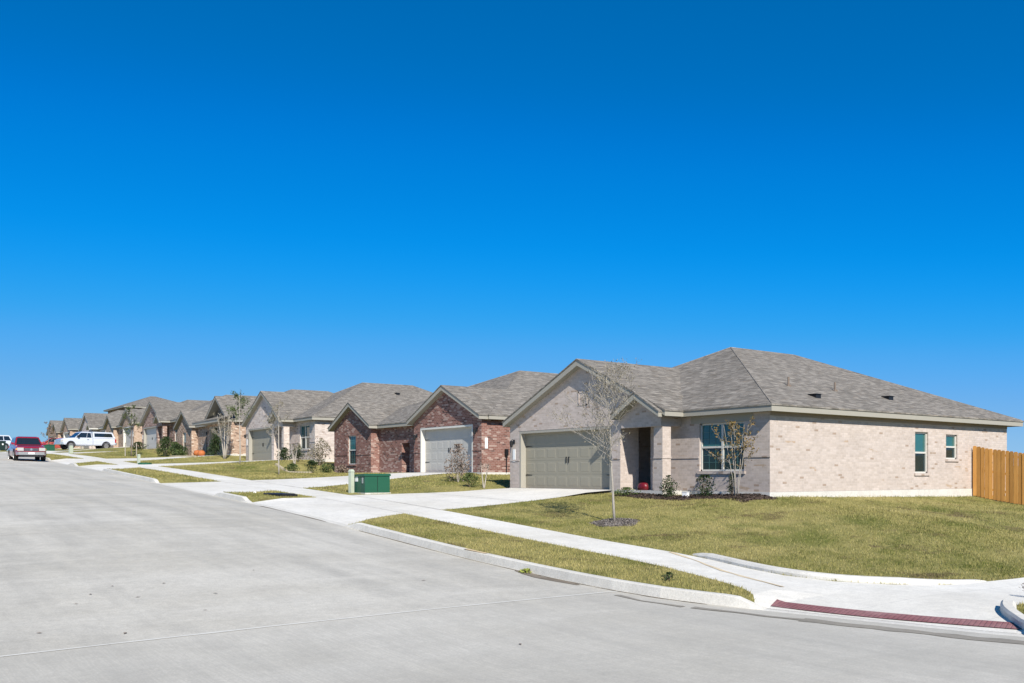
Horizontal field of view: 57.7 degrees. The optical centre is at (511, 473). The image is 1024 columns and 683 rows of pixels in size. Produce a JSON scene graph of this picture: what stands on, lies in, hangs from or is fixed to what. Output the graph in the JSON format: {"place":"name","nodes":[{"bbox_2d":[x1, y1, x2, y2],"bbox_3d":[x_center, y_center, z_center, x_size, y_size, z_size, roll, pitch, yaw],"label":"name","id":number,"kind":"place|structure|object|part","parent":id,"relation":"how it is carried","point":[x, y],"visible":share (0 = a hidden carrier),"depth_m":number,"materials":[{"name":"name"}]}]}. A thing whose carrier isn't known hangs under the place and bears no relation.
{"place":"outdoors","nodes":[
{"label":"outdoors","id":0,"kind":"place"},
{"bbox_2d":[46,447,122,451],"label":"driveway","id":1,"kind":"structure","parent":0,"point":[75,450],"depth_m":94.57,"materials":[{"name":"concrete"}]},
{"bbox_2d":[54,432,116,448],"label":"pickup truck","id":2,"kind":"object","parent":1,"relation":"on","point":[98,440],"visible":0.96,"depth_m":96.41,"materials":[{"name":"white paint"}]},
{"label":"side window","id":3,"kind":"part","parent":2,"relation":"part of","materials":[{"name":"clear glass"}]},
{"bbox_2d":[46,450,127,453],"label":"driveway","id":4,"kind":"structure","parent":0,"point":[75,452],"depth_m":84.66,"materials":[{"name":"concrete"}]},
{"bbox_2d":[52,455,214,463],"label":"driveway","id":5,"kind":"structure","parent":0,"point":[67,461],"depth_m":65.64,"materials":[{"name":"concrete"}]},
{"bbox_2d":[80,460,268,469],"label":"driveway","id":6,"kind":"structure","parent":0,"point":[99,467],"depth_m":56.51,"materials":[{"name":"concrete"}]},
{"bbox_2d":[162,473,445,494],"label":"driveway","id":7,"kind":"structure","parent":0,"point":[214,488],"depth_m":38.30,"materials":[{"name":"concrete"}]},
{"bbox_2d":[253,488,607,524],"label":"driveway","id":8,"kind":"structure","parent":0,"point":[344,509],"depth_m":29.55,"materials":[{"name":"concrete"}]},
{"bbox_2d":[0,452,1023,682],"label":"road","id":9,"kind":"structure","parent":0,"point":[177,572],"depth_m":11.78,"materials":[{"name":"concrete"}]},
{"bbox_2d":[8,436,45,460],"bbox_3d":[-32.687,-1.690,62.665,2.080,1.657,4.797,0,0,-34],"label":"red car","id":10,"kind":"object","parent":9,"relation":"on","point":[20,446],"visible":0.97,"depth_m":61.29,"materials":[{"name":"paint"}]},
{"bbox_2d":[0,591,616,656],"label":"road joint","id":11,"kind":"object","parent":9,"relation":"on","point":[291,623],"visible":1,"depth_m":11.15,"materials":[{"name":"grey concrete"}]},
{"bbox_2d":[3,451,1023,636],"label":"kerb","id":12,"kind":"structure","parent":9,"relation":"on","point":[706,597],"depth_m":15.59,"materials":[{"name":"concrete"}]},
{"bbox_2d":[362,531,703,603],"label":"gutter dirt","id":13,"kind":"structure","parent":9,"relation":"on","point":[536,574],"depth_m":15.94,"materials":[{"name":"soil"}]},
{"bbox_2d":[514,570,579,584],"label":"gutter dirt","id":14,"kind":"structure","parent":9,"relation":"on","point":[546,578],"depth_m":15.79,"materials":[{"name":"grey soil"}]},
{"bbox_2d":[518,568,531,573],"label":"weed","id":15,"kind":"object","parent":14,"relation":"on","point":[526,570],"visible":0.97,"depth_m":16.38,"materials":[{"name":"green plant"}]},
{"bbox_2d":[616,595,682,606],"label":"gutter dirt","id":16,"kind":"structure","parent":9,"relation":"on","point":[648,601],"depth_m":13.60,"materials":[{"name":"grey soil"}]},
{"bbox_2d":[691,607,817,621],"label":"gutter dirt","id":17,"kind":"structure","parent":9,"relation":"on","point":[754,614],"depth_m":12.57,"materials":[{"name":"grey soil"}]},
{"bbox_2d":[799,618,1023,643],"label":"gutter dirt","id":18,"kind":"structure","parent":9,"relation":"on","point":[926,632],"depth_m":11.33,"materials":[{"name":"grey soil"}]},
{"bbox_2d":[0,447,1023,613],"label":"lawn","id":19,"kind":"structure","parent":0,"point":[689,520],"depth_m":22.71,"materials":[{"name":"green plant"}]},
{"bbox_2d":[0,441,5,450],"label":"parked car","id":20,"kind":"object","parent":19,"relation":"on","point":[2,445],"visible":0.99,"depth_m":107.29,"materials":[{"name":"metal"}]},
{"bbox_2d":[43,444,54,450],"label":"utility transformer","id":21,"kind":"object","parent":19,"relation":"on","point":[49,447],"visible":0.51,"depth_m":97.72,"materials":[{"name":"metal"}]},
{"bbox_2d":[41,421,59,443],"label":"young tree","id":22,"kind":"object","parent":19,"relation":"on","point":[50,434],"visible":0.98,"depth_m":114.44,"materials":[{"name":"brown plant"}]},
{"bbox_2d":[46,420,62,437],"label":"brick house","id":23,"kind":"structure","parent":19,"relation":"on","point":[54,421],"depth_m":143.80,"materials":[{"name":"concrete"}]},
{"bbox_2d":[69,446,72,453],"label":"utility pedestal","id":24,"kind":"object","parent":19,"relation":"on","point":[70,449],"visible":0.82,"depth_m":82.21,"materials":[{"name":"beige plastic"}]},
{"bbox_2d":[50,410,123,448],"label":"brick house","id":25,"kind":"structure","parent":19,"relation":"on","point":[66,427],"depth_m":125.60,"materials":[{"name":"brick"}]},
{"bbox_2d":[78,408,145,448],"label":"brick house","id":26,"kind":"structure","parent":19,"relation":"on","point":[92,422],"depth_m":116.10,"materials":[{"name":"brick"}]},
{"bbox_2d":[121,404,143,455],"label":"young tree","id":27,"kind":"object","parent":19,"relation":"on","point":[131,415],"visible":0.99,"depth_m":77.25,"materials":[{"name":"plant"}]},
{"bbox_2d":[103,396,174,412],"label":"two storey house","id":28,"kind":"structure","parent":19,"relation":"on","point":[141,403],"depth_m":160.16,"materials":[{"name":"brick"}]},
{"bbox_2d":[132,441,148,449],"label":"shrub","id":29,"kind":"object","parent":19,"relation":"on","point":[139,444],"visible":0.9,"depth_m":83.76,"materials":[{"name":"green plant"}]},
{"bbox_2d":[103,400,207,447],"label":"brick house","id":30,"kind":"structure","parent":19,"relation":"on","point":[113,424],"depth_m":100.72,"materials":[{"name":"brick"}]},
{"bbox_2d":[126,428,130,446],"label":"garage door","id":31,"kind":"structure","parent":30,"relation":"in","point":[128,441],"depth_m":99.61,"materials":[{"name":"white metal"}]},
{"bbox_2d":[156,439,170,456],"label":"shrub","id":32,"kind":"object","parent":19,"relation":"on","point":[157,450],"visible":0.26,"depth_m":79.14,"materials":[{"name":"green plant"}]},
{"bbox_2d":[155,436,172,455],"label":"shrub","id":33,"kind":"object","parent":19,"relation":"on","point":[166,442],"visible":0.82,"depth_m":77.29,"materials":[{"name":"green plant"}]},
{"bbox_2d":[166,442,180,455],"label":"shrub","id":34,"kind":"object","parent":19,"relation":"on","point":[169,447],"visible":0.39,"depth_m":75.69,"materials":[{"name":"green plant"}]},
{"bbox_2d":[170,444,188,455],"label":"shrub","id":35,"kind":"object","parent":19,"relation":"on","point":[183,448],"visible":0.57,"depth_m":74.24,"materials":[{"name":"green plant"}]},
{"bbox_2d":[171,449,187,455],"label":"shrub","id":36,"kind":"object","parent":19,"relation":"on","point":[179,452],"visible":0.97,"depth_m":72.49,"materials":[{"name":"green plant"}]},
{"bbox_2d":[169,455,196,457],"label":"stone edging","id":37,"kind":"object","parent":19,"relation":"on","point":[194,456],"visible":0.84,"depth_m":68.20,"materials":[{"name":"beige stone"}]},
{"bbox_2d":[139,395,256,448],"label":"brick house","id":38,"kind":"structure","parent":19,"relation":"on","point":[158,419],"depth_m":88.05,"materials":[{"name":"brick"}]},
{"bbox_2d":[146,427,155,448],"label":"garage door","id":39,"kind":"structure","parent":38,"relation":"in","point":[150,433],"depth_m":89.75,"materials":[{"name":"white metal"}]},
{"bbox_2d":[198,449,204,455],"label":"pumpkin","id":40,"kind":"object","parent":19,"relation":"on","point":[201,452],"visible":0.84,"depth_m":71.54,"materials":[{"name":"brown plant"}]},
{"bbox_2d":[205,428,221,454],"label":"shrub","id":41,"kind":"object","parent":19,"relation":"on","point":[214,445],"visible":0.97,"depth_m":68.39,"materials":[{"name":"green plant"}]},
{"bbox_2d":[209,412,234,458],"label":"yard tree","id":42,"kind":"object","parent":19,"relation":"on","point":[227,436],"visible":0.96,"depth_m":65.65,"materials":[{"name":"grey plant"}]},
{"bbox_2d":[225,390,253,463],"bbox_3d":[-16.206,-2.809,55.053,1.536,4.515,1.997,0,0,-27],"label":"young tree","id":43,"kind":"object","parent":19,"relation":"on","point":[233,409],"visible":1,"depth_m":54.97,"materials":[{"name":"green plant"}]},
{"bbox_2d":[173,389,332,455],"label":"brick house","id":44,"kind":"structure","parent":19,"relation":"on","point":[194,432],"depth_m":71.84,"materials":[{"name":"brick"}]},
{"bbox_2d":[183,432,185,450],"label":"window","id":45,"kind":"structure","parent":44,"relation":"in","point":[184,434],"depth_m":78.80,"materials":[{"name":"plastic"}]},
{"bbox_2d":[213,427,226,454],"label":"garage door","id":46,"kind":"structure","parent":44,"relation":"in","point":[222,428],"depth_m":70.36,"materials":[{"name":"black metal"}]},
{"bbox_2d":[261,400,289,474],"bbox_3d":[-11.878,-1.822,46.833,1.628,3.822,1.201,0,0,4],"label":"young tree","id":47,"kind":"object","parent":19,"relation":"on","point":[281,404],"visible":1,"depth_m":46.71,"materials":[{"name":"grey plant"}]},
{"bbox_2d":[46,448,509,492],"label":"grass","id":48,"kind":"structure","parent":19,"relation":"on","point":[259,474],"depth_m":46.88,"materials":[{"name":"green plant"}]},
{"bbox_2d":[263,493,297,496],"bbox_3d":[-7.844,0.700,31.326,1.240,0.110,0.600,0,0,42],"label":"meter box","id":49,"kind":"object","parent":19,"relation":"on","point":[285,494],"visible":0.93,"depth_m":31.02,"materials":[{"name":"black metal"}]},
{"bbox_2d":[275,447,292,460],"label":"shrub","id":50,"kind":"object","parent":19,"relation":"on","point":[285,451],"visible":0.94,"depth_m":57.24,"materials":[{"name":"plant"}]},
{"bbox_2d":[284,463,299,470],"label":"shrub","id":51,"kind":"object","parent":19,"relation":"on","point":[292,466],"visible":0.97,"depth_m":52.09,"materials":[{"name":"green plant"}]},
{"bbox_2d":[275,463,311,472],"bbox_3d":[-12.379,-0.300,51.980,0.519,0.642,4.972,0,0,-36],"label":"stone edging","id":52,"kind":"object","parent":19,"relation":"on","point":[281,467],"visible":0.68,"depth_m":51.81,"materials":[{"name":"beige stone"}]},
{"bbox_2d":[287,443,300,463],"bbox_3d":[-12.845,-1.201,54.745,0.696,1.366,0.699,0,0,8],"label":"crepe myrtle","id":53,"kind":"object","parent":19,"relation":"on","point":[294,450],"visible":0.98,"depth_m":54.64,"materials":[{"name":"beige plant"}]},
{"bbox_2d":[291,445,304,460],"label":"shrub","id":54,"kind":"object","parent":19,"relation":"on","point":[299,454],"visible":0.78,"depth_m":56.03,"materials":[{"name":"green plant"}]},
{"bbox_2d":[304,460,318,472],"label":"shrub","id":55,"kind":"object","parent":19,"relation":"on","point":[311,463],"visible":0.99,"depth_m":51.66,"materials":[{"name":"green plant"}]},
{"bbox_2d":[307,438,330,465],"bbox_3d":[-11.402,-1.310,55.121,1.462,1.678,1.458,0,0,-36],"label":"shrub","id":56,"kind":"object","parent":19,"relation":"on","point":[318,450],"visible":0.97,"depth_m":55.08,"materials":[{"name":"brown plant"}]},
{"bbox_2d":[319,463,334,472],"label":"shrub","id":57,"kind":"object","parent":19,"relation":"on","point":[325,469],"visible":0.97,"depth_m":50.95,"materials":[{"name":"green plant"}]},
{"bbox_2d":[241,382,432,461],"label":"brick house","id":58,"kind":"structure","parent":19,"relation":"on","point":[309,420],"depth_m":61.24,"materials":[{"name":"brick"}]},
{"bbox_2d":[252,429,270,460],"bbox_3d":[-16.741,-1.958,62.604,0.075,2.075,4.518,0,0,-34],"label":"garage door","id":59,"kind":"structure","parent":58,"relation":"in","point":[261,442],"depth_m":62.89,"materials":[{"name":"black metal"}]},
{"bbox_2d":[301,425,309,450],"bbox_3d":[-12.881,-2.247,57.946,0.170,1.583,1.722,0,0,-34],"label":"window","id":60,"kind":"structure","parent":58,"relation":"in","point":[305,429],"depth_m":57.96,"materials":[{"name":"plastic"}]},
{"bbox_2d":[335,465,348,472],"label":"shrub","id":61,"kind":"object","parent":19,"relation":"on","point":[341,469],"visible":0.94,"depth_m":50.12,"materials":[{"name":"brown plant"}]},
{"bbox_2d":[348,469,354,492],"bbox_3d":[-5.809,0.311,33.624,0.180,0.960,0.180,0,0,42],"label":"utility pedestal","id":62,"kind":"object","parent":19,"relation":"on","point":[351,480],"visible":0.82,"depth_m":33.57,"materials":[{"name":"beige plastic"}]},
{"bbox_2d":[354,474,390,493],"bbox_3d":[-5.078,0.381,33.727,1.060,0.780,0.940,0,0,-36],"label":"utility transformer","id":63,"kind":"object","parent":19,"relation":"on","point":[371,483],"visible":0.93,"depth_m":33.38,"materials":[{"name":"metal"}]},
{"bbox_2d":[327,371,556,475],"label":"brick house","id":64,"kind":"structure","parent":19,"relation":"on","point":[424,436],"depth_m":45.69,"materials":[{"name":"brick"}]},
{"bbox_2d":[347,436,355,465],"bbox_3d":[-8.871,-1.286,51.734,0.170,1.683,1.090,0,0,-36],"label":"window","id":65,"kind":"structure","parent":64,"relation":"in","point":[352,439],"depth_m":51.87,"materials":[{"name":"plastic"}]},
{"bbox_2d":[425,427,471,471],"bbox_3d":[-2.942,-1.117,43.992,0.075,2.075,4.450,0,0,-36],"label":"garage door","id":66,"kind":"structure","parent":64,"relation":"in","point":[438,442],"depth_m":44.34,"materials":[{"name":"white metal"}]},
{"bbox_2d":[444,443,471,481],"bbox_3d":[-2.200,-0.439,38.007,1.172,1.628,1.118,0,0,-36],"label":"shrub","id":67,"kind":"object","parent":19,"relation":"on","point":[459,463],"visible":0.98,"depth_m":37.94,"materials":[{"name":"grey plant"}]},
{"bbox_2d":[459,472,479,486],"bbox_3d":[-1.688,0.235,36.574,0.797,0.627,0.840,0,0,-36],"label":"shrub","id":68,"kind":"object","parent":19,"relation":"on","point":[468,477],"visible":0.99,"depth_m":36.49,"materials":[{"name":"green plant"}]},
{"bbox_2d":[475,461,490,487],"bbox_3d":[-1.153,0.053,36.223,0.661,1.126,0.650,0,0,-20],"label":"crepe myrtle","id":69,"kind":"object","parent":19,"relation":"on","point":[485,467],"visible":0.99,"depth_m":36.28,"materials":[{"name":"brown plant"}]},
{"bbox_2d":[547,358,641,520],"bbox_3d":[2.153,-0.926,23.709,4.130,4.429,2.388,0,0,-70],"label":"young tree","id":70,"kind":"object","parent":19,"relation":"on","point":[608,393],"visible":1,"depth_m":23.54,"materials":[{"name":"grey plant"}]},
{"bbox_2d":[589,518,639,526],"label":"mulch chips","id":71,"kind":"object","parent":19,"relation":"on","point":[610,520],"visible":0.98,"depth_m":23.47,"materials":[{"name":"brown wood"}]},
{"bbox_2d":[594,519,637,525],"bbox_3d":[2.595,1.287,23.654,1.560,0.259,1.680,0,0,-36],"label":"mulch ring","id":72,"kind":"object","parent":19,"relation":"on","point":[615,523],"visible":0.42,"depth_m":23.39,"materials":[{"name":"brown wood"}]},
{"bbox_2d":[661,571,673,580],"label":"weed","id":73,"kind":"object","parent":19,"relation":"on","point":[667,576],"visible":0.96,"depth_m":14.97,"materials":[{"name":"green plant"}]},
{"bbox_2d":[614,492,777,501],"bbox_3d":[5.502,0.758,28.415,2.280,0.302,5.520,0,0,-36],"label":"mulch bed","id":74,"kind":"object","parent":19,"relation":"on","point":[699,497],"visible":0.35,"depth_m":27.48,"materials":[{"name":"brown wood"}]},
{"bbox_2d":[614,487,640,494],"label":"shrub","id":75,"kind":"object","parent":74,"relation":"on","point":[623,490],"visible":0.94,"depth_m":29.74,"materials":[{"name":"green plant"}]},
{"bbox_2d":[659,475,679,496],"bbox_3d":[4.859,0.401,28.613,0.648,0.754,0.669,0,0,-36],"label":"shrub","id":76,"kind":"object","parent":74,"relation":"on","point":[670,491],"visible":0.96,"depth_m":28.55,"materials":[{"name":"green plant"}]},
{"bbox_2d":[695,474,715,495],"bbox_3d":[5.836,0.380,28.017,0.678,0.749,0.694,0,0,-36],"label":"shrub","id":77,"kind":"object","parent":74,"relation":"on","point":[706,491],"visible":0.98,"depth_m":27.97,"materials":[{"name":"green plant"}]},
{"bbox_2d":[726,472,736,493],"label":"shrub","id":78,"kind":"object","parent":74,"relation":"on","point":[731,489],"visible":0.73,"depth_m":27.59,"materials":[{"name":"green plant"}]},
{"bbox_2d":[705,416,759,495],"bbox_3d":[6.396,-0.481,27.224,1.503,2.446,1.822,0,0,-36],"label":"crepe myrtle","id":79,"kind":"object","parent":74,"relation":"on","point":[735,435],"visible":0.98,"depth_m":27.03,"materials":[{"name":"grey plant"}]},
{"bbox_2d":[502,347,1023,498],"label":"brick house","id":80,"kind":"structure","parent":19,"relation":"on","point":[823,429],"depth_m":31.39,"materials":[{"name":"brick"}]},
{"bbox_2d":[526,429,609,488],"bbox_3d":[2.030,-0.507,33.830,0.075,2.075,5.040,0,0,-36],"label":"garage door","id":81,"kind":"structure","parent":80,"relation":"in","point":[564,460],"depth_m":33.87,"materials":[{"name":"beige metal"}]},
{"bbox_2d":[697,422,745,473],"bbox_3d":[6.508,-0.796,28.818,0.170,1.583,1.900,0,0,-36],"label":"window","id":82,"kind":"structure","parent":80,"relation":"in","point":[709,465],"depth_m":28.97,"materials":[{"name":"glass"}]},
{"bbox_2d":[914,432,929,475],"bbox_3d":[14.131,-0.697,32.163,0.950,1.503,0.170,0,0,-36],"label":"window","id":83,"kind":"structure","parent":80,"relation":"in","point":[920,437],"depth_m":32.26,"materials":[{"name":"glass"}]},
{"bbox_2d":[945,435,958,461],"bbox_3d":[15.719,-0.926,33.328,0.890,0.963,0.170,0,0,-36],"label":"window","id":84,"kind":"structure","parent":80,"relation":"in","point":[950,439],"depth_m":33.43,"materials":[{"name":"plastic"}]},
{"bbox_2d":[693,553,985,584],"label":"ramp kerb","id":85,"kind":"structure","parent":19,"relation":"on","point":[803,573],"depth_m":15.85,"materials":[{"name":"concrete"}]},
{"bbox_2d":[755,495,1023,551],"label":"grass","id":86,"kind":"structure","parent":19,"relation":"on","point":[971,506],"depth_m":26.65,"materials":[{"name":"green plant"}]},
{"bbox_2d":[973,446,1023,504],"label":"wooden fence","id":87,"kind":"object","parent":19,"relation":"on","point":[993,474],"visible":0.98,"depth_m":33.30,"materials":[{"name":"brown wood"}]},
{"bbox_2d":[1000,599,1023,633],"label":"ramp kerb","id":88,"kind":"structure","parent":19,"relation":"on","point":[1009,611],"depth_m":12.09,"materials":[{"name":"concrete"}]},
{"bbox_2d":[0,0,1023,465],"label":"sky","id":89,"kind":"structure","parent":0,"point":[200,199],"materials":[{"name":"blue"}]},
{"bbox_2d":[46,452,1023,633],"bbox_3d":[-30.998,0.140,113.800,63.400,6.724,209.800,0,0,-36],"label":"sidewalk","id":90,"kind":"structure","parent":0,"point":[979,601],"depth_m":14.99,"materials":[{"name":"concrete"}]},
{"bbox_2d":[670,552,783,586],"bbox_3d":[3.751,1.694,16.962,0.157,0.164,4.723,0,0,-12],"label":"sand stain","id":91,"kind":"object","parent":90,"relation":"on","point":[723,570],"visible":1,"depth_m":16.75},
{"bbox_2d":[771,599,1021,628],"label":"tactile paving","id":92,"kind":"structure","parent":90,"relation":"on","point":[946,620],"depth_m":12.36,"materials":[{"name":"red concrete"}]},
{"bbox_2d":[637,483,648,489],"bbox_3d":[4.334,0.406,30.559,0.359,0.248,0.437,0,0,-36],"label":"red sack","id":93,"kind":"object","parent":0,"point":[642,486],"visible":0.93,"depth_m":30.41,"materials":[{"name":"plastic"}]},
{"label":"driveway","id":94,"kind":"structure","parent":0,"visible":0},
{"bbox_2d":[0,435,11,450],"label":"parked suv","id":95,"kind":"object","parent":94,"relation":"on","point":[7,438],"visible":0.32,"depth_m":109.72,"materials":[{"name":"white paint"}]},
{"bbox_2d":[41,438,67,449],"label":"parked car","id":96,"kind":"object","parent":94,"relation":"on","point":[52,442],"visible":0.07,"depth_m":115.14,"materials":[{"name":"red paint"}]}
]}

